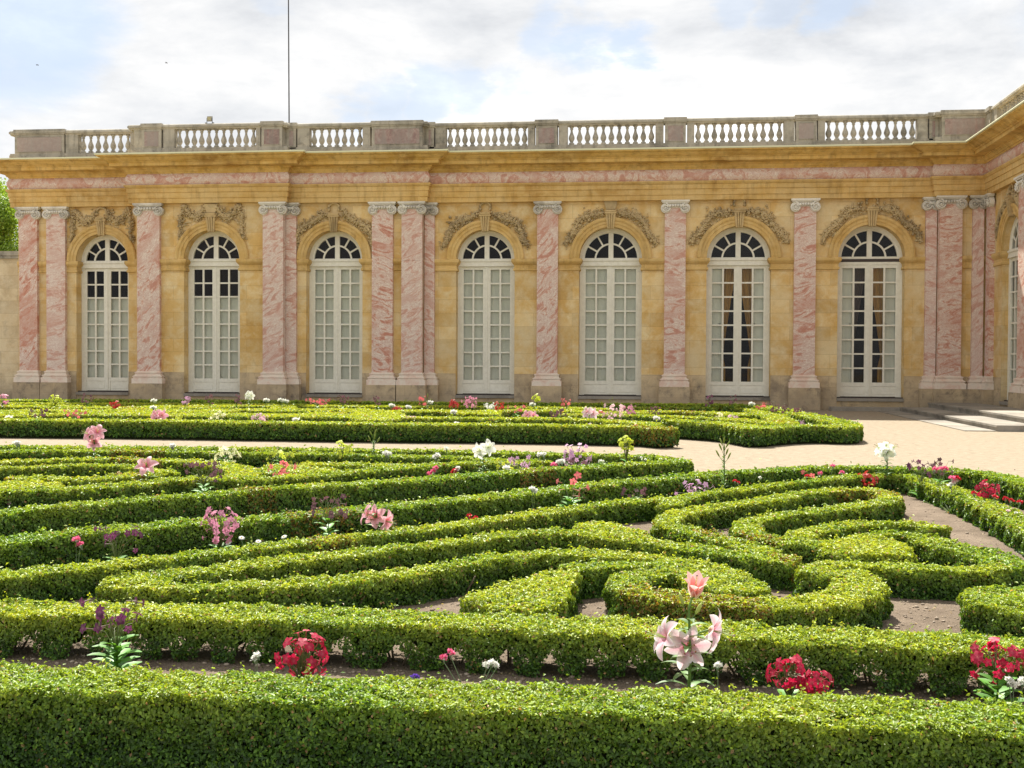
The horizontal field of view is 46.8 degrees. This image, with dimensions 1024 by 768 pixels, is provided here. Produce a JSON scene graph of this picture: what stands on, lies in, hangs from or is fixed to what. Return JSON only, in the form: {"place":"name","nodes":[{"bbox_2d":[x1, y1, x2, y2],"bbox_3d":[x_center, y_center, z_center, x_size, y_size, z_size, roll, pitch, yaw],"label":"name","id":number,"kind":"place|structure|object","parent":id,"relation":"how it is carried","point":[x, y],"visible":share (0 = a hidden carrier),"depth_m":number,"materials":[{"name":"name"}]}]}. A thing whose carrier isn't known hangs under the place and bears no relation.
{"place":"outdoors","nodes":[
{"label":"outdoors","id":0,"kind":"place"},
{"bbox_2d":[495,455,518,469],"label":"flowering tobacco","id":1,"kind":"object","parent":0,"point":[502,464],"visible":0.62,"depth_m":15.55,"materials":[{"name":"yellow plant"}]},
{"bbox_2d":[0,493,1023,710],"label":"soil ground","id":2,"kind":"structure","parent":0,"point":[918,508],"depth_m":6.17,"materials":[{"name":"brown soil"}]},
{"bbox_2d":[72,535,83,563],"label":"carnation plant","id":3,"kind":"object","parent":2,"relation":"on","point":[78,543],"visible":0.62,"depth_m":8.30,"materials":[{"name":"pink plant"}]},
{"bbox_2d":[79,592,144,679],"bbox_3d":[-1.794,1.222,5.460,0.297,0.517,0.318,1,1,30],"label":"flowering tobacco","id":4,"kind":"object","parent":2,"relation":"on","point":[118,651],"visible":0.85,"depth_m":5.44,"materials":[{"name":"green plant"}]},
{"bbox_2d":[93,520,142,561],"bbox_3d":[-2.792,1.192,8.404,0.322,0.448,0.310,0,1,7],"label":"flowering tobacco","id":5,"kind":"object","parent":2,"relation":"on","point":[112,536],"visible":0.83,"depth_m":8.38,"materials":[{"name":"purple plant"}]},
{"bbox_2d":[200,506,242,548],"bbox_3d":[-2.217,1.165,9.002,0.305,0.484,0.331,0,1,7],"label":"flowering tobacco","id":6,"kind":"object","parent":2,"relation":"on","point":[227,528],"visible":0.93,"depth_m":8.96,"materials":[{"name":"pink plant"}]},
{"bbox_2d":[274,629,328,682],"bbox_3d":[-0.966,1.308,5.397,0.248,0.357,0.219,0,1,-24],"label":"flowering tobacco","id":7,"kind":"object","parent":2,"relation":"on","point":[300,648],"visible":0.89,"depth_m":5.38,"materials":[{"name":"red plant"}]},
{"bbox_2d":[311,494,347,542],"bbox_3d":[-1.471,1.137,9.615,0.298,0.520,0.321,0,1,7],"label":"flowering tobacco","id":8,"kind":"object","parent":2,"relation":"on","point":[331,515],"visible":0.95,"depth_m":9.58,"materials":[{"name":"purple plant"}]},
{"bbox_2d":[0,493,671,604],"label":"box hedge","id":9,"kind":"object","parent":2,"relation":"on","point":[66,582],"visible":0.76,"depth_m":8.89,"materials":[{"name":"green plant"}]},
{"bbox_2d":[355,501,396,529],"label":"lily plant","id":10,"kind":"object","parent":2,"relation":"on","point":[374,516],"visible":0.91,"depth_m":9.68,"materials":[{"name":"pink plant"}]},
{"bbox_2d":[93,541,680,612],"bbox_3d":[-0.710,1.301,7.873,3.920,0.380,1.008,0,1,-16],"label":"box hedge","id":11,"kind":"object","parent":2,"relation":"on","point":[418,583],"visible":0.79,"depth_m":7.56,"materials":[{"name":"green plant"}]},
{"bbox_2d":[439,648,499,690],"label":"carnation plant","id":12,"kind":"object","parent":2,"relation":"on","point":[486,664],"visible":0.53,"depth_m":5.35,"materials":[{"name":"pink plant"}]},
{"bbox_2d":[0,656,1023,767],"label":"box hedge","id":13,"kind":"object","parent":2,"relation":"on","point":[104,717],"visible":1,"depth_m":4.34,"materials":[{"name":"green plant"}]},
{"bbox_2d":[0,581,1023,699],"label":"box hedge","id":14,"kind":"object","parent":2,"relation":"on","point":[904,659],"visible":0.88,"depth_m":6.00,"materials":[{"name":"green plant"}]},
{"bbox_2d":[0,458,1023,570],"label":"box hedge","id":15,"kind":"object","parent":2,"relation":"on","point":[160,537],"visible":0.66,"depth_m":10.54,"materials":[{"name":"green plant"}]},
{"bbox_2d":[8,469,1019,709],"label":"soil crumbs","id":16,"kind":"object","parent":2,"relation":"on","point":[522,678],"visible":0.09,"depth_m":6.03,"materials":[{"name":"soil"}]},
{"bbox_2d":[229,523,802,590],"bbox_3d":[-0.007,1.290,8.827,4.022,0.368,1.711,0,1,-5],"label":"box hedge","id":17,"kind":"object","parent":2,"relation":"on","point":[774,570],"visible":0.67,"depth_m":8.62,"materials":[{"name":"green plant"}]},
{"bbox_2d":[458,561,582,620],"bbox_3d":[0.239,1.305,7.244,0.676,0.340,1.417,1,1,32],"label":"box hedge","id":18,"kind":"object","parent":2,"relation":"on","point":[544,591],"visible":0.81,"depth_m":6.98,"materials":[{"name":"green plant"}]},
{"bbox_2d":[29,535,1020,699],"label":"fallen leaves","id":19,"kind":"object","parent":2,"relation":"on","point":[552,671],"visible":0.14,"depth_m":6.04,"materials":[{"name":"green plant"}]},
{"bbox_2d":[555,471,589,506],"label":"flowering tobacco","id":20,"kind":"object","parent":2,"relation":"on","point":[577,475],"visible":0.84,"depth_m":11.69,"materials":[{"name":"green plant"}]},
{"bbox_2d":[570,520,652,537],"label":"box hedge","id":21,"kind":"object","parent":2,"relation":"on","point":[601,525],"visible":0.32,"depth_m":9.71,"materials":[{"name":"green plant"}]},
{"bbox_2d":[558,555,689,599],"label":"box hedge","id":22,"kind":"object","parent":2,"relation":"on","point":[595,579],"visible":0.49,"depth_m":7.93,"materials":[{"name":"green plant"}]},
{"bbox_2d":[621,483,646,498],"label":"flowering tobacco","id":23,"kind":"object","parent":2,"relation":"on","point":[643,490],"visible":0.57,"depth_m":12.27,"materials":[{"name":"purple plant"}]},
{"bbox_2d":[645,570,734,698],"bbox_3d":[0.798,1.168,5.320,0.401,0.656,0.260,0,1,7],"label":"lily plant","id":24,"kind":"object","parent":2,"relation":"on","point":[688,648],"visible":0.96,"depth_m":5.33,"materials":[{"name":"pink plant"}]},
{"bbox_2d":[674,479,714,495],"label":"flowering tobacco","id":25,"kind":"object","parent":2,"relation":"on","point":[705,484],"visible":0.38,"depth_m":12.90,"materials":[{"name":"pink plant"}]},
{"bbox_2d":[658,551,772,605],"bbox_3d":[1.290,1.308,7.681,0.542,0.335,1.260,0,1,-9],"label":"box hedge","id":26,"kind":"object","parent":2,"relation":"on","point":[723,579],"visible":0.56,"depth_m":7.50,"materials":[{"name":"green plant"}]},
{"bbox_2d":[716,437,730,487],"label":"budding lily","id":27,"kind":"object","parent":2,"relation":"on","point":[724,467],"visible":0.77,"depth_m":12.89,"materials":[{"name":"green plant"}]},
{"bbox_2d":[601,560,893,631],"bbox_3d":[1.500,1.285,7.293,1.837,0.458,1.349,0,1,-10],"label":"box hedge","id":28,"kind":"object","parent":2,"relation":"on","point":[851,597],"visible":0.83,"depth_m":6.93,"materials":[{"name":"green plant"}]},
{"bbox_2d":[649,484,905,564],"bbox_3d":[2.429,1.257,10.891,1.831,0.365,4.877,1,1,27],"label":"box hedge","id":29,"kind":"object","parent":2,"relation":"on","point":[759,523],"visible":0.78,"depth_m":10.89,"materials":[{"name":"green plant"}]},
{"bbox_2d":[765,654,805,698],"bbox_3d":[1.245,1.351,5.291,0.246,0.296,0.207,1,1,28],"label":"flowering tobacco","id":30,"kind":"object","parent":2,"relation":"on","point":[790,682],"visible":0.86,"depth_m":5.28,"materials":[{"name":"red plant"}]},
{"bbox_2d":[801,669,833,708],"bbox_3d":[1.347,1.382,5.263,0.229,0.235,0.239,1,1,38],"label":"flowering tobacco","id":31,"kind":"object","parent":2,"relation":"on","point":[820,684],"visible":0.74,"depth_m":5.21,"materials":[{"name":"red plant"}]},
{"bbox_2d":[804,463,843,485],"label":"carnation plant","id":32,"kind":"object","parent":2,"relation":"on","point":[841,472],"visible":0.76,"depth_m":13.80,"materials":[{"name":"pink plant"}]},
{"bbox_2d":[654,470,1023,556],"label":"box hedge","id":33,"kind":"object","parent":2,"relation":"on","point":[1003,525],"visible":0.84,"depth_m":12.42,"materials":[{"name":"green plant"}]},
{"bbox_2d":[815,530,917,570],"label":"box hedge","id":34,"kind":"object","parent":2,"relation":"on","point":[866,547],"visible":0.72,"depth_m":8.71,"materials":[{"name":"green plant"}]},
{"bbox_2d":[781,514,952,545],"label":"box hedge","id":35,"kind":"object","parent":2,"relation":"on","point":[824,530],"visible":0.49,"depth_m":9.93,"materials":[{"name":"green plant"}]},
{"bbox_2d":[858,471,879,488],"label":"flowering tobacco","id":36,"kind":"object","parent":2,"relation":"on","point":[870,482],"visible":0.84,"depth_m":14.13,"materials":[{"name":"red plant"}]},
{"bbox_2d":[873,440,897,485],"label":"lily plant","id":37,"kind":"object","parent":2,"relation":"on","point":[885,450],"visible":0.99,"depth_m":14.37,"materials":[{"name":"white plant"}]},
{"bbox_2d":[791,549,1011,602],"bbox_3d":[2.619,1.302,8.002,1.551,0.402,0.570,0,1,-8],"label":"box hedge","id":38,"kind":"object","parent":2,"relation":"on","point":[922,581],"visible":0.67,"depth_m":7.88,"materials":[{"name":"green plant"}]},
{"bbox_2d":[906,459,934,495],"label":"flowering tobacco","id":39,"kind":"object","parent":2,"relation":"on","point":[909,465],"visible":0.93,"depth_m":13.59,"materials":[{"name":"purple plant"}]},
{"bbox_2d":[924,466,948,504],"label":"carnation plant","id":40,"kind":"object","parent":2,"relation":"on","point":[941,468],"visible":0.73,"depth_m":13.10,"materials":[{"name":"pink plant"}]},
{"bbox_2d":[928,457,953,483],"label":"flowering tobacco","id":41,"kind":"object","parent":2,"relation":"on","point":[940,464],"visible":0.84,"depth_m":13.29,"materials":[{"name":"purple plant"}]},
{"bbox_2d":[869,527,1023,587],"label":"box hedge","id":42,"kind":"object","parent":2,"relation":"on","point":[933,549],"visible":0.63,"depth_m":8.78,"materials":[{"name":"green plant"}]},
{"bbox_2d":[943,475,960,512],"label":"carnation plant","id":43,"kind":"object","parent":2,"relation":"on","point":[954,479],"visible":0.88,"depth_m":12.39,"materials":[{"name":"pink plant"}]},
{"bbox_2d":[974,479,999,498],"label":"flowering tobacco","id":44,"kind":"object","parent":2,"relation":"on","point":[983,493],"visible":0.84,"depth_m":11.85,"materials":[{"name":"red plant"}]},
{"bbox_2d":[956,581,1023,639],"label":"box hedge","id":45,"kind":"object","parent":2,"relation":"on","point":[997,612],"visible":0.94,"depth_m":6.78,"materials":[{"name":"green plant"}]},
{"bbox_2d":[969,637,1023,704],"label":"flowering tobacco","id":46,"kind":"object","parent":2,"relation":"on","point":[1000,667],"visible":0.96,"depth_m":5.35,"materials":[{"name":"red plant"}]},
{"bbox_2d":[971,491,1022,511],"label":"carnation plant","id":47,"kind":"object","parent":2,"relation":"on","point":[1019,501],"visible":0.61,"depth_m":11.00,"materials":[{"name":"red plant"}]},
{"bbox_2d":[990,676,1023,702],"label":"carnation plant","id":48,"kind":"object","parent":2,"relation":"on","point":[1012,683],"visible":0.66,"depth_m":5.20,"materials":[{"name":"white plant"}]},
{"bbox_2d":[0,410,1023,476],"bbox_3d":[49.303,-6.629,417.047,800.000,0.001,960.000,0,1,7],"label":"gravel ground","id":49,"kind":"structure","parent":0,"point":[996,451],"depth_m":22.42,"materials":[{"name":"beige gravel"}]},
{"bbox_2d":[0,188,17,250],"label":"tree","id":50,"kind":"object","parent":49,"relation":"on","point":[8,223],"visible":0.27,"depth_m":49.23,"materials":[{"name":"green plant"}]},
{"bbox_2d":[0,177,17,250],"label":"tree","id":51,"kind":"object","parent":49,"relation":"on","point":[3,189],"visible":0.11,"depth_m":52.31,"materials":[{"name":"green plant"}]},
{"bbox_2d":[0,251,18,398],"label":"garden wall","id":52,"kind":"structure","parent":49,"relation":"on","point":[9,320],"depth_m":44.17,"materials":[{"name":"beige stone"}]},
{"bbox_2d":[0,416,680,447],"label":"box hedge","id":53,"kind":"object","parent":49,"relation":"on","point":[643,435],"visible":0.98,"depth_m":23.45,"materials":[{"name":"green plant"}]},
{"bbox_2d":[0,84,1023,409],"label":"palace","id":54,"kind":"structure","parent":49,"relation":"on","point":[804,264],"depth_m":41.34,"materials":[{"name":"stone"}]},
{"bbox_2d":[76,235,128,394],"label":"window","id":55,"kind":"structure","parent":54,"relation":"in","point":[105,320],"depth_m":43.73,"materials":[{"name":"paint"}]},
{"bbox_2d":[184,231,239,396],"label":"window","id":56,"kind":"structure","parent":54,"relation":"in","point":[214,320],"depth_m":42.57,"materials":[{"name":"paint"}]},
{"bbox_2d":[288,0,289,122],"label":"mast","id":57,"kind":"object","parent":54,"relation":"on","point":[288,72],"visible":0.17,"depth_m":46.35,"materials":[{"name":"grey metal"}]},
{"bbox_2d":[306,231,362,396],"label":"window","id":58,"kind":"structure","parent":54,"relation":"in","point":[335,293],"depth_m":42.36,"materials":[{"name":"paint"}]},
{"bbox_2d":[455,231,514,397],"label":"window","id":59,"kind":"structure","parent":54,"relation":"in","point":[486,295],"depth_m":42.08,"materials":[{"name":"paint"}]},
{"bbox_2d":[578,228,641,398],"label":"window","id":60,"kind":"structure","parent":54,"relation":"in","point":[610,313],"depth_m":41.56,"materials":[{"name":"paint"}]},
{"bbox_2d":[706,227,769,400],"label":"window","id":61,"kind":"structure","parent":54,"relation":"in","point":[751,283],"depth_m":41.03,"materials":[{"name":"paint"}]},
{"bbox_2d":[837,226,903,401],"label":"window","id":62,"kind":"structure","parent":54,"relation":"in","point":[883,280],"depth_m":40.50,"materials":[{"name":"paint"}]},
{"bbox_2d":[999,217,1017,404],"bbox_3d":[15.746,-2.296,36.753,0.560,5.937,2.120,0,1,7],"label":"window","id":63,"kind":"structure","parent":54,"relation":"in","point":[1012,290],"depth_m":37.59,"materials":[{"name":"paint"}]},
{"bbox_2d":[661,416,771,446],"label":"box hedge","id":64,"kind":"object","parent":49,"relation":"on","point":[745,434],"visible":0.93,"depth_m":23.80,"materials":[{"name":"green plant"}]},
{"bbox_2d":[829,403,1023,431],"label":"stone steps","id":65,"kind":"structure","parent":49,"relation":"on","point":[974,417],"depth_m":33.18,"materials":[{"name":"stone"}]},
{"bbox_2d":[0,0,1023,242],"label":"sky","id":66,"kind":"structure","parent":0,"point":[102,64],"materials":[{"name":"white"}]},
{"label":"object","id":67,"kind":"structure","parent":0,"visible":0},
{"bbox_2d":[0,476,65,493],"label":"box hedge","id":68,"kind":"object","parent":67,"relation":"on","point":[18,484],"visible":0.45,"depth_m":12.88,"materials":[{"name":"green plant"}]},
{"bbox_2d":[0,461,173,481],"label":"box hedge","id":69,"kind":"object","parent":67,"relation":"on","point":[77,469],"visible":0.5,"depth_m":15.04,"materials":[{"name":"green plant"}]},
{"bbox_2d":[4,466,180,486],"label":"box hedge","id":70,"kind":"object","parent":67,"relation":"on","point":[95,478],"visible":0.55,"depth_m":13.64,"materials":[{"name":"green plant"}]},
{"bbox_2d":[81,424,106,456],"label":"lily plant","id":71,"kind":"object","parent":67,"relation":"on","point":[94,432],"visible":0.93,"depth_m":16.98,"materials":[{"name":"pink plant"}]},
{"bbox_2d":[0,454,261,493],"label":"box hedge","id":72,"kind":"object","parent":67,"relation":"on","point":[231,468],"visible":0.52,"depth_m":15.75,"materials":[{"name":"green plant"}]},
{"bbox_2d":[134,456,158,479],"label":"lily plant","id":73,"kind":"object","parent":67,"relation":"on","point":[145,465],"visible":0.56,"depth_m":13.39,"materials":[{"name":"pink plant"}]},
{"bbox_2d":[183,461,222,492],"bbox_3d":[-3.439,1.080,13.161,0.436,0.471,0.360,0,1,7],"label":"flowering tobacco","id":74,"kind":"object","parent":67,"relation":"on","point":[203,480],"visible":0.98,"depth_m":13.16,"materials":[{"name":"purple plant"}]},
{"bbox_2d":[209,447,240,461],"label":"flowering tobacco","id":75,"kind":"object","parent":67,"relation":"on","point":[224,454],"visible":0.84,"depth_m":16.99,"materials":[{"name":"beige plant"}]},
{"bbox_2d":[0,447,541,466],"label":"box hedge","id":76,"kind":"object","parent":67,"relation":"on","point":[256,458],"visible":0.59,"depth_m":17.32,"materials":[{"name":"green plant"}]},
{"bbox_2d":[0,457,552,508],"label":"box hedge","id":77,"kind":"object","parent":67,"relation":"on","point":[37,495],"visible":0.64,"depth_m":13.52,"materials":[{"name":"green plant"}]},
{"bbox_2d":[266,450,296,464],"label":"flowering tobacco","id":78,"kind":"object","parent":67,"relation":"on","point":[281,456],"visible":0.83,"depth_m":16.91,"materials":[{"name":"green plant"}]},
{"bbox_2d":[268,460,296,476],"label":"flowering tobacco","id":79,"kind":"object","parent":67,"relation":"on","point":[285,464],"visible":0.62,"depth_m":14.22,"materials":[{"name":"pink plant"}]},
{"bbox_2d":[259,462,340,476],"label":"box hedge","id":80,"kind":"object","parent":67,"relation":"on","point":[300,469],"visible":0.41,"depth_m":14.68,"materials":[{"name":"green plant"}]},
{"bbox_2d":[333,440,354,458],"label":"flowering tobacco","id":81,"kind":"object","parent":67,"relation":"on","point":[346,449],"visible":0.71,"depth_m":17.16,"materials":[{"name":"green plant"}]},
{"bbox_2d":[0,458,688,536],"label":"box hedge","id":82,"kind":"object","parent":67,"relation":"on","point":[252,500],"visible":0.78,"depth_m":12.15,"materials":[{"name":"green plant"}]},
{"bbox_2d":[0,440,694,472],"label":"box hedge","id":83,"kind":"object","parent":67,"relation":"on","point":[553,456],"visible":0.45,"depth_m":17.80,"materials":[{"name":"green plant"}]},
{"bbox_2d":[300,459,414,470],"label":"box hedge","id":84,"kind":"object","parent":67,"relation":"on","point":[343,465],"visible":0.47,"depth_m":15.47,"materials":[{"name":"green plant"}]},
{"bbox_2d":[472,439,495,472],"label":"lily plant","id":85,"kind":"object","parent":67,"relation":"on","point":[481,450],"visible":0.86,"depth_m":14.99,"materials":[{"name":"white plant"}]},
{"bbox_2d":[505,454,530,468],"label":"flowering tobacco","id":86,"kind":"object","parent":67,"relation":"on","point":[517,458],"visible":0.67,"depth_m":15.32,"materials":[{"name":"pink plant"}]},
{"bbox_2d":[563,443,591,465],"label":"flowering tobacco","id":87,"kind":"object","parent":67,"relation":"on","point":[571,455],"visible":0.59,"depth_m":15.76,"materials":[{"name":"pink plant"}]},
{"bbox_2d":[618,435,633,461],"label":"flowering tobacco","id":88,"kind":"object","parent":67,"relation":"on","point":[628,441],"visible":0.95,"depth_m":15.88,"materials":[{"name":"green plant"}]},
{"label":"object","id":89,"kind":"structure","parent":0,"visible":0},
{"bbox_2d":[48,395,62,406],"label":"flowering tobacco","id":90,"kind":"object","parent":89,"relation":"on","point":[58,399],"visible":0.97,"depth_m":32.96,"materials":[{"name":"green plant"}]},
{"bbox_2d":[117,408,152,413],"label":"box hedge","id":91,"kind":"object","parent":89,"relation":"on","point":[147,411],"visible":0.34,"depth_m":30.20,"materials":[{"name":"green plant"}]},
{"bbox_2d":[0,403,276,409],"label":"box hedge","id":92,"kind":"object","parent":89,"relation":"on","point":[192,407],"visible":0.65,"depth_m":33.31,"materials":[{"name":"green plant"}]},
{"bbox_2d":[150,409,168,419],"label":"lily plant","id":93,"kind":"object","parent":89,"relation":"on","point":[157,414],"visible":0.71,"depth_m":27.49,"materials":[{"name":"pink plant"}]},
{"bbox_2d":[0,410,342,418],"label":"box hedge","id":94,"kind":"object","parent":89,"relation":"on","point":[47,416],"visible":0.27,"depth_m":28.90,"materials":[{"name":"green plant"}]},
{"bbox_2d":[0,406,501,416],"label":"box hedge","id":95,"kind":"object","parent":89,"relation":"on","point":[436,412],"visible":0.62,"depth_m":31.25,"materials":[{"name":"green plant"}]},
{"bbox_2d":[269,404,297,408],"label":"box hedge","id":96,"kind":"object","parent":89,"relation":"on","point":[284,406],"visible":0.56,"depth_m":33.24,"materials":[{"name":"green plant"}]},
{"bbox_2d":[0,399,610,410],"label":"box hedge","id":97,"kind":"object","parent":89,"relation":"on","point":[384,407],"visible":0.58,"depth_m":34.77,"materials":[{"name":"green plant"}]},
{"bbox_2d":[305,398,329,407],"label":"flowering tobacco","id":98,"kind":"object","parent":89,"relation":"on","point":[317,401],"visible":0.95,"depth_m":33.93,"materials":[{"name":"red plant"}]},
{"bbox_2d":[306,410,349,417],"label":"box hedge","id":99,"kind":"object","parent":89,"relation":"on","point":[329,414],"visible":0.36,"depth_m":29.22,"materials":[{"name":"green plant"}]},
{"bbox_2d":[0,411,666,426],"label":"box hedge","id":100,"kind":"object","parent":89,"relation":"on","point":[471,419],"visible":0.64,"depth_m":27.97,"materials":[{"name":"green plant"}]},
{"bbox_2d":[349,410,405,422],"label":"box hedge","id":101,"kind":"object","parent":89,"relation":"on","point":[375,419],"visible":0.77,"depth_m":27.90,"materials":[{"name":"green plant"}]},
{"bbox_2d":[0,397,863,445],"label":"box hedge","id":102,"kind":"object","parent":89,"relation":"on","point":[815,428],"visible":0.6,"depth_m":28.89,"materials":[{"name":"green plant"}]},
{"bbox_2d":[461,396,476,409],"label":"flowering tobacco","id":103,"kind":"object","parent":89,"relation":"on","point":[469,401],"visible":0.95,"depth_m":31.92,"materials":[{"name":"pink plant"}]},
{"bbox_2d":[582,407,598,418],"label":"lily plant","id":104,"kind":"object","parent":89,"relation":"on","point":[589,412],"visible":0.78,"depth_m":29.49,"materials":[{"name":"pink plant"}]},
{"bbox_2d":[602,403,623,419],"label":"flowering tobacco","id":105,"kind":"object","parent":89,"relation":"on","point":[620,409],"visible":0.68,"depth_m":28.46,"materials":[{"name":"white plant"}]},
{"bbox_2d":[467,408,759,419],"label":"box hedge","id":106,"kind":"object","parent":89,"relation":"on","point":[543,412],"visible":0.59,"depth_m":31.64,"materials":[{"name":"green plant"}]},
{"bbox_2d":[558,406,798,424],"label":"box hedge","id":107,"kind":"object","parent":89,"relation":"on","point":[767,417],"visible":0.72,"depth_m":29.42,"materials":[{"name":"green plant"}]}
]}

